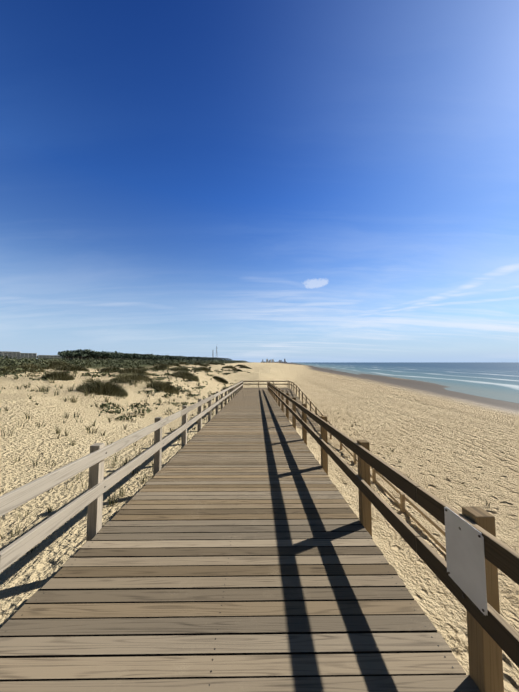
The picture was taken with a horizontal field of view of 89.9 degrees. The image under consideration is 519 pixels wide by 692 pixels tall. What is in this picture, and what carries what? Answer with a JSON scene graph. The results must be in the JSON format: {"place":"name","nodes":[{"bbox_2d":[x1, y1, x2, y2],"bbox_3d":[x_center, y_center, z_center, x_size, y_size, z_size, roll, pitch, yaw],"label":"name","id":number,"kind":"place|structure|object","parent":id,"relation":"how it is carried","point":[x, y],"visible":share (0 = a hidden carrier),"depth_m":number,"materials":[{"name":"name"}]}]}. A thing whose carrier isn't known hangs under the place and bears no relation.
{"place":"outdoors","nodes":[
{"label":"outdoors","id":0,"kind":"place"},
{"bbox_2d":[0,362,518,691],"bbox_3d":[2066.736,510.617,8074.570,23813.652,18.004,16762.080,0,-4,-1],"label":"ground","id":1,"kind":"structure","parent":0,"point":[456,451],"depth_m":9.63,"materials":[{"name":"beige sand"}]},
{"bbox_2d":[0,351,59,358],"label":"distant buildings","id":2,"kind":"structure","parent":1,"relation":"on","point":[28,354],"depth_m":442.34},
{"bbox_2d":[0,352,60,358],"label":"hotel glazing","id":3,"kind":"structure","parent":2,"relation":"attached to","point":[14,354],"depth_m":435.06,"materials":[{"name":"grey glass"}]},
{"bbox_2d":[0,364,236,419],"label":"creeping plants","id":4,"kind":"object","parent":1,"relation":"on","point":[147,391],"visible":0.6,"depth_m":20.59,"materials":[{"name":"green plant"}]},
{"bbox_2d":[62,354,184,360],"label":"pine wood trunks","id":5,"kind":"object","parent":1,"relation":"on","point":[81,357],"visible":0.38,"depth_m":157.53,"materials":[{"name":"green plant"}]},
{"bbox_2d":[0,349,231,359],"bbox_3d":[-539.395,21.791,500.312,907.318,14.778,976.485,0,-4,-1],"label":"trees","id":6,"kind":"object","parent":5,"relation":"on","point":[77,353],"visible":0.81,"depth_m":168.41,"materials":[{"name":"green plant"}]},
{"bbox_2d":[0,356,248,377],"bbox_3d":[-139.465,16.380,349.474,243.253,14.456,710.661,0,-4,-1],"label":"scrub bushes","id":7,"kind":"object","parent":1,"relation":"on","point":[6,362],"visible":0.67,"depth_m":53.06,"materials":[{"name":"green plant"}]},
{"bbox_2d":[0,359,251,397],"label":"shrubs","id":8,"kind":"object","parent":1,"relation":"on","point":[109,387],"visible":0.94,"depth_m":20.72,"materials":[{"name":"green plant"}]},
{"bbox_2d":[0,388,480,691],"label":"boardwalk deck","id":9,"kind":"structure","parent":1,"relation":"on","point":[316,598],"depth_m":2.08,"materials":[{"name":"brown wood"}]},
{"bbox_2d":[0,380,518,691],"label":"boardwalk railing","id":10,"kind":"object","parent":9,"relation":"on","point":[493,634],"visible":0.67,"depth_m":2.24,"materials":[{"name":"wood"}]},
{"bbox_2d":[5,397,484,685],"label":"screws","id":11,"kind":"object","parent":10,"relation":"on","point":[479,536],"visible":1,"depth_m":2.00,"materials":[{"name":"grey metal"}]},
{"bbox_2d":[444,507,487,615],"bbox_3d":[1.185,1.218,1.508,0.004,0.415,0.285,0,-4,-1],"label":"sign panel","id":12,"kind":"object","parent":10,"relation":"attached to","point":[465,556],"visible":1,"depth_m":1.49,"materials":[{"name":"grey metal"}]},
{"bbox_2d":[0,364,490,555],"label":"grass tufts","id":13,"kind":"object","parent":1,"relation":"on","point":[45,390],"visible":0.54,"depth_m":11.65,"materials":[{"name":"green plant"}]},
{"bbox_2d":[261,359,286,362],"bbox_3d":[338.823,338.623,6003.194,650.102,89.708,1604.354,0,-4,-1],"label":"skyline","id":14,"kind":"structure","parent":1,"relation":"on","point":[273,361],"depth_m":5699.82},
{"bbox_2d":[0,0,518,362],"label":"sky","id":15,"kind":"structure","parent":0,"point":[249,180],"materials":[{"name":"blue"}]},
{"bbox_2d":[291,362,518,402],"bbox_3d":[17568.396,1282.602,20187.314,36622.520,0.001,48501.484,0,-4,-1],"label":"sea water","id":16,"kind":"structure","parent":0,"point":[496,380],"depth_m":128.30,"materials":[{"name":"blue liquid"}]}
]}

